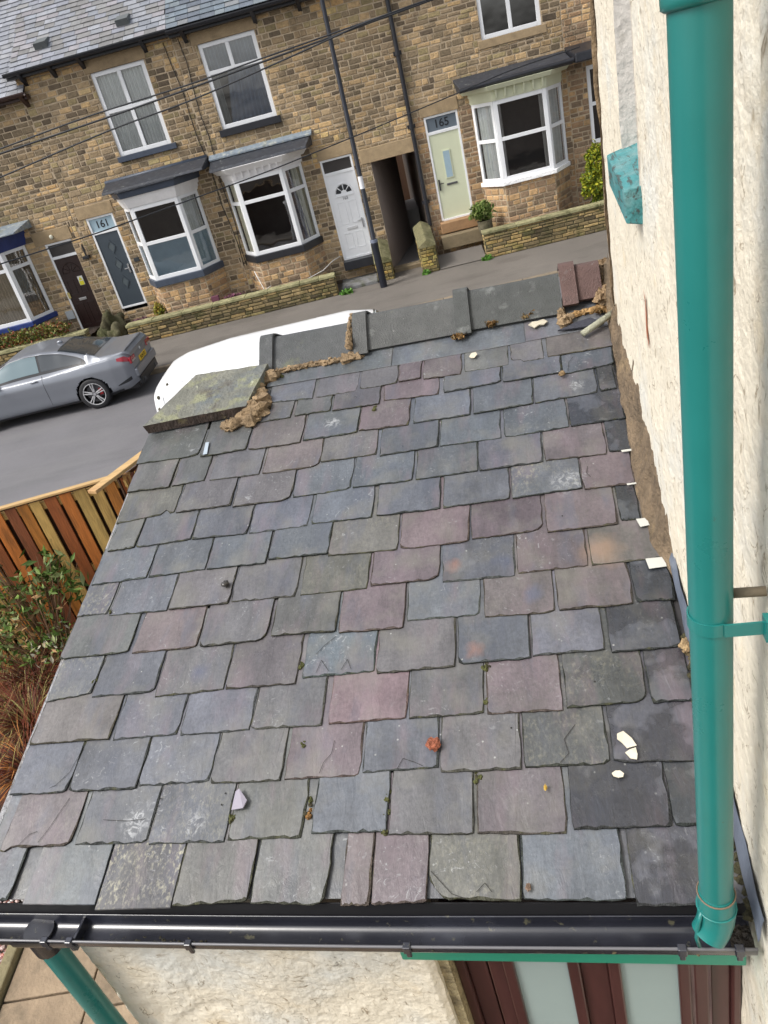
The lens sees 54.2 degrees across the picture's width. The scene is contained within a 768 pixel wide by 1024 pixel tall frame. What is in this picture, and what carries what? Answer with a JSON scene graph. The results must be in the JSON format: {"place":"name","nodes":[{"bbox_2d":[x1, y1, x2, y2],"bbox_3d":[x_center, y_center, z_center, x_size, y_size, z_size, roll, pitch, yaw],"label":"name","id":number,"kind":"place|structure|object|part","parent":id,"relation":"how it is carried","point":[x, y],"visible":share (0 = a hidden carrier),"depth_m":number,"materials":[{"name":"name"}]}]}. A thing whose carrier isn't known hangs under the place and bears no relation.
{"place":"outdoors","nodes":[
{"label":"outdoors","id":0,"kind":"place"},
{"bbox_2d":[0,900,23,962],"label":"gravel","id":1,"kind":"structure","parent":0,"point":[2,947],"depth_m":5.19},
{"bbox_2d":[0,664,30,1009],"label":"yard","id":2,"kind":"structure","parent":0,"point":[0,811],"depth_m":6.54,"materials":[{"name":"stone"}]},
{"bbox_2d":[0,945,23,1008],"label":"path edging","id":3,"kind":"object","parent":2,"relation":"on","point":[10,960],"depth_m":5.03,"materials":[{"name":"stone"}]},
{"bbox_2d":[0,698,45,808],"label":"grass clump","id":4,"kind":"object","parent":2,"relation":"on","point":[14,769],"visible":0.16,"depth_m":6.53,"materials":[{"name":"brown plant"}]},
{"bbox_2d":[0,648,55,719],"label":"grass clump","id":5,"kind":"object","parent":2,"relation":"on","point":[18,685],"visible":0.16,"depth_m":7.45,"materials":[{"name":"plant"}]},
{"bbox_2d":[0,652,56,787],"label":"grass clump","id":6,"kind":"object","parent":2,"relation":"on","point":[30,715],"visible":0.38,"depth_m":7.07,"materials":[{"name":"brown plant"}]},
{"bbox_2d":[0,624,61,736],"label":"grass clump","id":7,"kind":"object","parent":2,"relation":"on","point":[21,669],"visible":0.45,"depth_m":7.39,"materials":[{"name":"brown plant"}]},
{"bbox_2d":[0,544,89,671],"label":"shrub","id":8,"kind":"object","parent":2,"relation":"on","point":[53,639],"visible":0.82,"depth_m":7.36,"materials":[{"name":"green plant"}]},
{"bbox_2d":[0,451,140,672],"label":"fence","id":9,"kind":"object","parent":2,"relation":"on","point":[79,520],"visible":0.23,"depth_m":7.45,"materials":[{"name":"brown wood"}]},
{"bbox_2d":[0,0,111,348],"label":"terraced house","id":10,"kind":"structure","parent":0,"point":[50,285],"depth_m":19.65,"materials":[{"name":"stone"}]},
{"bbox_2d":[0,253,31,328],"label":"window","id":11,"kind":"structure","parent":10,"relation":"in","point":[13,311],"depth_m":19.96,"materials":[{"name":"white plastic"}]},
{"bbox_2d":[1,245,53,320],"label":"bay window","id":12,"kind":"structure","parent":10,"relation":"in","point":[20,271],"depth_m":20.03,"materials":[{"name":"white plastic"}]},
{"bbox_2d":[65,310,75,319],"bbox_3d":[-8.667,-5.442,20.721,0.220,0.230,0.030,-12,29,5],"label":"meter box","id":13,"kind":"object","parent":10,"relation":"attached to","point":[70,314],"visible":1,"depth_m":20.70,"materials":[{"name":"grey plastic"}]},
{"bbox_2d":[54,254,101,328],"bbox_3d":[-8.287,-5.989,20.501,0.670,1.935,0.057,-12,29,5],"label":"door","id":14,"kind":"structure","parent":10,"relation":"in","point":[70,269],"depth_m":20.46,"materials":[{"name":"metal"}]},
{"bbox_2d":[0,899,370,1023],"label":"paving","id":15,"kind":"structure","parent":0,"point":[39,991],"depth_m":4.82,"materials":[{"name":"stone"}]},
{"bbox_2d":[0,252,763,1023],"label":"porch","id":16,"kind":"object","parent":15,"relation":"on","point":[424,542],"visible":0.92,"depth_m":2.76,"materials":[{"name":"stone"}]},
{"bbox_2d":[221,580,229,586],"bbox_3d":[-0.695,0.315,3.280,0.035,0.029,0.038,14,40,41],"label":"snail","id":17,"kind":"object","parent":16,"relation":"on","point":[225,583],"visible":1,"depth_m":3.27},
{"bbox_2d":[229,814,235,823],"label":"moss tuft","id":18,"kind":"object","parent":16,"relation":"on","point":[231,817],"visible":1,"depth_m":2.57,"materials":[{"name":"green plant"}]},
{"bbox_2d":[231,789,246,809],"bbox_3d":[-0.497,0.993,2.592,0.052,0.030,0.069,-7,30,14],"label":"slate fragment","id":19,"kind":"object","parent":16,"relation":"on","point":[239,800],"visible":1,"depth_m":2.58,"materials":[{"name":"grey stone"}]},
{"bbox_2d":[298,661,303,669],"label":"moss tuft","id":20,"kind":"object","parent":16,"relation":"on","point":[301,665],"visible":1,"depth_m":2.91,"materials":[{"name":"green plant"}]},
{"bbox_2d":[303,808,311,819],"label":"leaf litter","id":21,"kind":"object","parent":16,"relation":"on","point":[308,815],"visible":1,"depth_m":2.50,"materials":[{"name":"brown plant"}]},
{"bbox_2d":[307,796,312,806],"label":"moss tuft","id":22,"kind":"object","parent":16,"relation":"on","point":[310,799],"visible":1,"depth_m":2.54,"materials":[{"name":"green plant"}]},
{"bbox_2d":[380,829,387,835],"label":"moss tuft","id":23,"kind":"object","parent":16,"relation":"on","point":[384,832],"visible":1,"depth_m":2.40,"materials":[{"name":"green plant"}]},
{"bbox_2d":[384,789,391,803],"bbox_3d":[0.012,0.941,2.484,0.030,0.019,0.054,-7,30,14],"label":"moss tuft","id":24,"kind":"object","parent":16,"relation":"on","point":[386,799],"visible":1,"depth_m":2.47,"materials":[{"name":"green plant"}]},
{"bbox_2d":[425,737,440,751],"bbox_3d":[0.167,0.783,2.541,0.054,0.038,0.054,-24,30,-15],"label":"brick fragment","id":25,"kind":"object","parent":16,"relation":"on","point":[433,744],"visible":1,"depth_m":2.52,"materials":[{"name":"orange brick"}]},
{"bbox_2d":[451,332,466,339],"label":"leaf litter","id":26,"kind":"object","parent":16,"relation":"on","point":[456,336],"visible":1,"depth_m":4.02,"materials":[{"name":"brown plant"}]},
{"bbox_2d":[469,352,476,357],"bbox_3d":[0.465,-0.816,3.902,0.039,0.021,0.039,-30,33,-25],"label":"paint flake","id":27,"kind":"object","parent":16,"relation":"on","point":[473,355],"visible":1,"depth_m":3.90,"materials":[{"name":"white paint"}]},
{"bbox_2d":[473,772,482,783],"bbox_3d":[0.307,0.864,2.447,0.033,0.018,0.057,-7,30,14],"label":"moss tuft","id":28,"kind":"object","parent":16,"relation":"on","point":[477,777],"visible":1,"depth_m":2.44,"materials":[{"name":"green plant"}]},
{"bbox_2d":[481,662,490,671],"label":"moss tuft","id":29,"kind":"object","parent":16,"relation":"on","point":[485,667],"visible":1,"depth_m":2.70,"materials":[{"name":"green plant"}]},
{"bbox_2d":[485,320,497,327],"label":"leaf litter","id":30,"kind":"object","parent":16,"relation":"on","point":[490,323],"visible":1,"depth_m":4.01,"materials":[{"name":"brown plant"}]},
{"bbox_2d":[521,309,533,319],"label":"leaf litter","id":31,"kind":"object","parent":16,"relation":"on","point":[525,316],"visible":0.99,"depth_m":3.98,"materials":[{"name":"brown plant"}]},
{"bbox_2d":[525,883,530,891],"bbox_3d":[0.418,1.089,2.176,0.017,0.012,0.028,-7,30,13],"label":"bark crumb","id":32,"kind":"object","parent":16,"relation":"on","point":[528,887],"visible":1,"depth_m":2.17,"materials":[{"name":"brown plant"}]},
{"bbox_2d":[528,319,547,327],"bbox_3d":[0.808,-0.987,3.935,0.100,0.023,0.065,-7,30,14],"label":"paint flake","id":33,"kind":"object","parent":16,"relation":"on","point":[534,324],"visible":1,"depth_m":3.93,"materials":[{"name":"white paint"}]},
{"bbox_2d":[558,370,564,375],"bbox_3d":[0.856,-0.668,3.616,0.036,0.029,0.034,-7,30,14],"label":"mortar crumb","id":34,"kind":"object","parent":16,"relation":"on","point":[562,373],"visible":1,"depth_m":3.61,"materials":[{"name":"beige concrete"}]},
{"bbox_2d":[558,317,603,330],"bbox_3d":[1.004,-0.963,3.838,0.230,0.024,0.080,-7,30,14],"label":"slate fragment","id":35,"kind":"object","parent":16,"relation":"on","point":[584,323],"visible":0.81,"depth_m":3.83,"materials":[{"name":"grey stone"}]},
{"bbox_2d":[580,310,611,336],"bbox_3d":[1.078,-0.951,3.763,0.204,0.089,0.034,-20,30,-9],"label":"twig","id":36,"kind":"object","parent":16,"relation":"on","point":[600,321],"visible":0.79,"depth_m":3.75,"materials":[{"name":"beige wood"}]},
{"bbox_2d":[593,305,606,313],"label":"leaf litter","id":37,"kind":"object","parent":16,"relation":"on","point":[601,309],"visible":0.98,"depth_m":3.85,"materials":[{"name":"brown plant"}]},
{"bbox_2d":[612,770,623,777],"bbox_3d":[0.723,0.811,2.320,0.037,0.015,0.020,-1,32,24],"label":"paint flake","id":38,"kind":"object","parent":16,"relation":"on","point":[618,773],"visible":1,"depth_m":2.32,"materials":[{"name":"white paint"}]},
{"bbox_2d":[617,731,636,747],"bbox_3d":[0.769,0.725,2.382,0.032,0.026,0.071,-28,32,-22],"label":"paint flake","id":39,"kind":"object","parent":16,"relation":"on","point":[625,739],"visible":1,"depth_m":2.38,"materials":[{"name":"white paint"}]},
{"bbox_2d":[625,747,637,759],"bbox_3d":[0.775,0.758,2.349,0.036,0.020,0.037,-7,30,14],"label":"paint flake","id":40,"kind":"object","parent":16,"relation":"on","point":[632,753],"visible":1,"depth_m":2.35,"materials":[{"name":"white paint"}]},
{"bbox_2d":[636,518,648,526],"bbox_3d":[1.014,0.039,2.926,0.046,0.014,0.044,-12,29,5],"label":"white card","id":41,"kind":"object","parent":16,"relation":"on","point":[642,522],"visible":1,"depth_m":2.92,"materials":[{"name":"white paper"}]},
{"bbox_2d":[646,557,666,568],"bbox_3d":[1.011,0.189,2.788,0.068,0.016,0.046,-7,30,14],"label":"white card","id":42,"kind":"object","parent":16,"relation":"on","point":[657,562],"visible":1,"depth_m":2.79,"materials":[{"name":"white paper"}]},
{"bbox_2d":[678,637,689,653],"bbox_3d":[1.018,0.451,2.534,0.048,0.053,0.058,-25,31,-17],"label":"mortar crumb","id":43,"kind":"object","parent":16,"relation":"on","point":[683,644],"visible":0.82,"depth_m":2.52,"materials":[{"name":"beige concrete"}]},
{"bbox_2d":[0,12,389,149],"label":"overhead cable","id":44,"kind":"object","parent":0,"point":[185,85],"visible":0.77,"depth_m":12.95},
{"bbox_2d":[88,271,334,334],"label":"garden soil","id":45,"kind":"structure","parent":0,"point":[92,330],"depth_m":20.57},
{"bbox_2d":[0,318,71,349],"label":"hedge","id":46,"kind":"object","parent":45,"relation":"on","point":[19,339],"visible":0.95,"depth_m":19.93,"materials":[{"name":"green plant"}]},
{"bbox_2d":[151,301,166,314],"bbox_3d":[-6.044,-5.411,20.122,0.414,0.486,0.331,-12,29,5],"label":"shrub","id":47,"kind":"object","parent":45,"relation":"on","point":[159,309],"visible":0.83,"depth_m":20.06,"materials":[{"name":"green plant"}]},
{"bbox_2d":[211,295,219,301],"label":"heather","id":48,"kind":"object","parent":45,"relation":"on","point":[215,298],"visible":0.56,"depth_m":19.70,"materials":[{"name":"pink plant"}]},
{"bbox_2d":[221,291,244,299],"bbox_3d":[-3.926,-5.649,19.794,0.811,0.311,0.316,-12,29,5],"label":"heather","id":49,"kind":"object","parent":45,"relation":"on","point":[233,295],"visible":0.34,"depth_m":19.75,"materials":[{"name":"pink plant"}]},
{"bbox_2d":[579,139,603,202],"bbox_3d":[5.276,-8.412,18.706,0.861,1.608,0.710,-12,29,5],"label":"shrub","id":50,"kind":"object","parent":45,"relation":"on","point":[591,181],"visible":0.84,"depth_m":18.62,"materials":[{"name":"green plant"}]},
{"bbox_2d":[0,0,427,177],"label":"overhead cable","id":51,"kind":"object","parent":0,"point":[315,45],"visible":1,"depth_m":12.64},
{"bbox_2d":[0,0,432,154],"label":"overhead cable","id":52,"kind":"object","parent":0,"point":[170,95],"visible":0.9,"depth_m":12.94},
{"bbox_2d":[0,279,561,505],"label":"road","id":53,"kind":"structure","parent":0,"point":[47,451],"depth_m":14.60,"materials":[{"name":"grey asphalt"}]},
{"bbox_2d":[0,332,157,421],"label":"parked car","id":54,"kind":"object","parent":53,"relation":"on","point":[89,371],"visible":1,"depth_m":15.94,"materials":[{"name":"grey metal"}]},
{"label":"side window","id":55,"kind":"part","parent":54,"relation":"part of","materials":[{"name":"blue glass"}]},
{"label":"side window","id":56,"kind":"part","parent":54,"relation":"part of","materials":[{"name":"grey glass"}]},
{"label":"rear window","id":57,"kind":"part","parent":54,"relation":"part of","materials":[{"name":"grey glass"}]},
{"bbox_2d":[154,309,378,411],"bbox_3d":[-0.889,-1.674,10.752,4.306,1.954,1.759,-12,29,5],"label":"parked van","id":58,"kind":"object","parent":53,"relation":"on","point":[241,351],"visible":0.2,"depth_m":10.20,"materials":[{"name":"white paint"}]},
{"bbox_2d":[150,270,558,374],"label":"kerb","id":59,"kind":"structure","parent":53,"relation":"on","point":[160,369],"depth_m":16.96,"materials":[{"name":"stone"}]},
{"bbox_2d":[0,46,579,264],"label":"overhead cable","id":60,"kind":"object","parent":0,"point":[279,166],"visible":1,"depth_m":15.44,"materials":[{"name":"black rubber"}]},
{"bbox_2d":[149,230,608,366],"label":"pavement","id":61,"kind":"structure","parent":0,"point":[409,287],"depth_m":18.42,"materials":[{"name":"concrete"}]},
{"bbox_2d":[0,328,90,365],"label":"garden wall","id":62,"kind":"structure","parent":61,"relation":"on","point":[7,354],"depth_m":19.90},
{"bbox_2d":[97,309,128,336],"bbox_3d":[-7.270,-4.936,20.430,0.874,1.192,1.491,-12,29,5],"label":"boulder","id":63,"kind":"object","parent":61,"relation":"on","point":[111,325],"visible":0.48,"depth_m":20.01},
{"bbox_2d":[2,0,250,324],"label":"terraced house","id":64,"kind":"structure","parent":61,"relation":"on","point":[71,60],"depth_m":18.72,"materials":[{"name":"stone"}]},
{"bbox_2d":[95,230,143,306],"bbox_3d":[-7.108,-6.538,20.204,0.630,1.915,0.105,-12,29,5],"label":"door","id":65,"kind":"structure","parent":64,"relation":"in","point":[110,244],"depth_m":20.19,"materials":[{"name":"metal"}]},
{"bbox_2d":[90,59,170,156],"bbox_3d":[-6.179,-9.901,18.434,1.350,1.850,0.141,-12,29,5],"label":"window","id":66,"kind":"structure","parent":64,"relation":"in","point":[111,88],"depth_m":18.39,"materials":[{"name":"white plastic"}]},
{"bbox_2d":[124,209,155,279],"bbox_3d":[-6.314,-6.989,19.584,0.362,1.820,0.693,-16,29,-1],"label":"window frame","id":67,"kind":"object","parent":64,"relation":"in","point":[140,245],"depth_m":19.71,"materials":[{"name":"white plastic"}]},
{"bbox_2d":[130,197,201,280],"bbox_3d":[-5.575,-6.981,19.224,1.250,1.820,0.055,-12,29,5],"label":"bay window","id":68,"kind":"structure","parent":64,"relation":"in","point":[175,255],"depth_m":19.39,"materials":[{"name":"white plastic"}]},
{"bbox_2d":[177,189,219,268],"bbox_3d":[-4.805,-7.317,19.448,0.445,1.820,0.663,-12,29,5],"label":"bay window","id":69,"kind":"structure","parent":64,"relation":"in","point":[201,236],"depth_m":19.48,"materials":[{"name":"white plastic"}]},
{"bbox_2d":[125,272,338,340],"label":"garden wall","id":70,"kind":"structure","parent":61,"relation":"on","point":[295,293],"depth_m":19.56,"materials":[{"name":"beige stone"}]},
{"bbox_2d":[254,256,339,288],"bbox_3d":[-2.179,-6.343,19.677,2.342,0.583,0.388,-22,30,-11],"label":"loose cable","id":71,"kind":"object","parent":70,"relation":"on","point":[309,277],"visible":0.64,"depth_m":19.68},
{"bbox_2d":[163,0,437,290],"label":"terraced house","id":72,"kind":"structure","parent":61,"relation":"on","point":[302,219],"depth_m":18.61,"materials":[{"name":"stone"}]},
{"bbox_2d":[197,29,276,129],"bbox_3d":[-3.533,-10.466,18.210,1.400,1.840,0.144,-12,29,5],"label":"window","id":73,"kind":"structure","parent":72,"relation":"in","point":[251,100],"depth_m":18.22,"materials":[{"name":"white plastic"}]},
{"bbox_2d":[224,181,256,255],"bbox_3d":[-3.650,-7.579,19.364,0.142,1.840,0.729,-27,31,-20],"label":"window frame","id":74,"kind":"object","parent":72,"relation":"in","point":[237,203],"depth_m":19.44,"materials":[{"name":"white plastic"}]},
{"bbox_2d":[234,169,301,255],"bbox_3d":[-2.916,-7.561,18.990,1.225,1.840,0.055,-12,29,5],"label":"bay window","id":75,"kind":"structure","parent":72,"relation":"in","point":[285,192],"depth_m":18.85,"materials":[{"name":"white plastic"}]},
{"bbox_2d":[282,162,319,243],"bbox_3d":[-2.159,-7.907,19.237,0.141,1.840,0.773,7,36,34],"label":"bay window","id":76,"kind":"structure","parent":72,"relation":"in","point":[299,196],"depth_m":19.28,"materials":[{"name":"white plastic"}]},
{"bbox_2d":[326,170,371,257],"bbox_3d":[-0.918,-7.796,19.713,0.720,2.065,0.100,-12,29,5],"label":"door","id":77,"kind":"structure","parent":72,"relation":"in","point":[342,187],"depth_m":19.70,"materials":[{"name":"white plastic"}]},
{"bbox_2d":[339,288,352,295],"bbox_3d":[-0.972,-5.668,19.365,0.410,0.245,0.336,-12,29,5],"label":"weed","id":78,"kind":"object","parent":61,"relation":"on","point":[345,292],"visible":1,"depth_m":19.34,"materials":[{"name":"green plant"}]},
{"bbox_2d":[320,0,386,287],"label":"lamp post","id":79,"kind":"object","parent":61,"relation":"on","point":[378,261],"visible":1,"depth_m":17.64,"materials":[{"name":"black metal"}]},
{"bbox_2d":[342,272,377,290],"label":"entrance slab","id":80,"kind":"structure","parent":61,"relation":"on","point":[362,280],"depth_m":19.86,"materials":[{"name":"grey concrete"}]},
{"bbox_2d":[371,238,394,280],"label":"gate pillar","id":81,"kind":"structure","parent":61,"relation":"on","point":[386,258],"depth_m":19.54,"materials":[{"name":"beige stone"}]},
{"bbox_2d":[413,221,439,271],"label":"gate pillar","id":82,"kind":"structure","parent":61,"relation":"on","point":[426,244],"depth_m":19.14,"materials":[{"name":"beige stone"}]},
{"bbox_2d":[422,269,430,275],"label":"weed","id":83,"kind":"object","parent":61,"relation":"on","point":[426,271],"visible":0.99,"depth_m":19.15,"materials":[{"name":"green plant"}]},
{"bbox_2d":[437,245,484,268],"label":"entrance ramp","id":84,"kind":"structure","parent":61,"relation":"on","point":[462,256],"depth_m":19.42,"materials":[{"name":"concrete"}]},
{"bbox_2d":[390,0,578,254],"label":"terraced house","id":85,"kind":"structure","parent":61,"relation":"on","point":[497,141],"depth_m":18.47,"materials":[{"name":"stone"}]},
{"bbox_2d":[429,128,470,218],"bbox_3d":[1.716,-8.674,19.308,0.750,2.025,0.100,-12,29,5],"label":"door","id":86,"kind":"structure","parent":85,"relation":"in","point":[446,151],"depth_m":19.29,"materials":[{"name":"green metal"}]},
{"bbox_2d":[471,101,503,182],"bbox_3d":[2.622,-9.187,18.681,0.143,1.810,0.768,-29,32,-24],"label":"bay window","id":87,"kind":"structure","parent":85,"relation":"in","point":[486,116],"depth_m":18.70,"materials":[{"name":"white plastic"}]},
{"bbox_2d":[476,0,540,39],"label":"window","id":88,"kind":"structure","parent":85,"relation":"in","point":[511,29],"depth_m":17.75,"materials":[{"name":"white plastic"}]},
{"bbox_2d":[493,88,553,180],"bbox_3d":[3.416,-9.201,18.335,1.270,1.810,0.143,-12,29,5],"label":"bay window","id":89,"kind":"structure","parent":85,"relation":"in","point":[542,97],"depth_m":18.27,"materials":[{"name":"white plastic"}]},
{"bbox_2d":[546,82,567,168],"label":"bay window","id":90,"kind":"structure","parent":85,"relation":"in","point":[551,92],"depth_m":18.57,"materials":[{"name":"white plastic"}]},
{"bbox_2d":[481,254,493,260],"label":"weed","id":91,"kind":"object","parent":61,"relation":"on","point":[486,257],"visible":0.99,"depth_m":18.97,"materials":[{"name":"green plant"}]},
{"bbox_2d":[481,200,605,257],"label":"garden wall","id":92,"kind":"structure","parent":61,"relation":"on","point":[553,227],"depth_m":18.81,"materials":[{"name":"beige stone"}]},
{"bbox_2d":[468,200,496,234],"bbox_3d":[2.517,-7.546,19.210,0.735,0.875,0.580,-12,29,5],"label":"potted plant","id":93,"kind":"object","parent":92,"relation":"on","point":[482,211],"visible":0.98,"depth_m":19.08,"materials":[{"name":"green plant"}]},
{"bbox_2d":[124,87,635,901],"bbox_3d":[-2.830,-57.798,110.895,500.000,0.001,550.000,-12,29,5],"label":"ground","id":94,"kind":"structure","parent":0,"point":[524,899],"depth_m":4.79,"materials":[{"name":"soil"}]},
{"bbox_2d":[590,0,767,1023],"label":"cream house","id":95,"kind":"structure","parent":94,"relation":"on","point":[681,92],"depth_m":1.50,"materials":[{"name":"paint"}]},
{"bbox_2d":[559,0,600,205],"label":"terraced house","id":96,"kind":"structure","parent":0,"point":[576,32],"depth_m":18.37,"materials":[{"name":"stone"}]},
{"bbox_2d":[586,64,600,142],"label":"window","id":97,"kind":"structure","parent":96,"relation":"in","point":[591,104],"depth_m":18.63,"materials":[{"name":"white plastic"}]}
]}

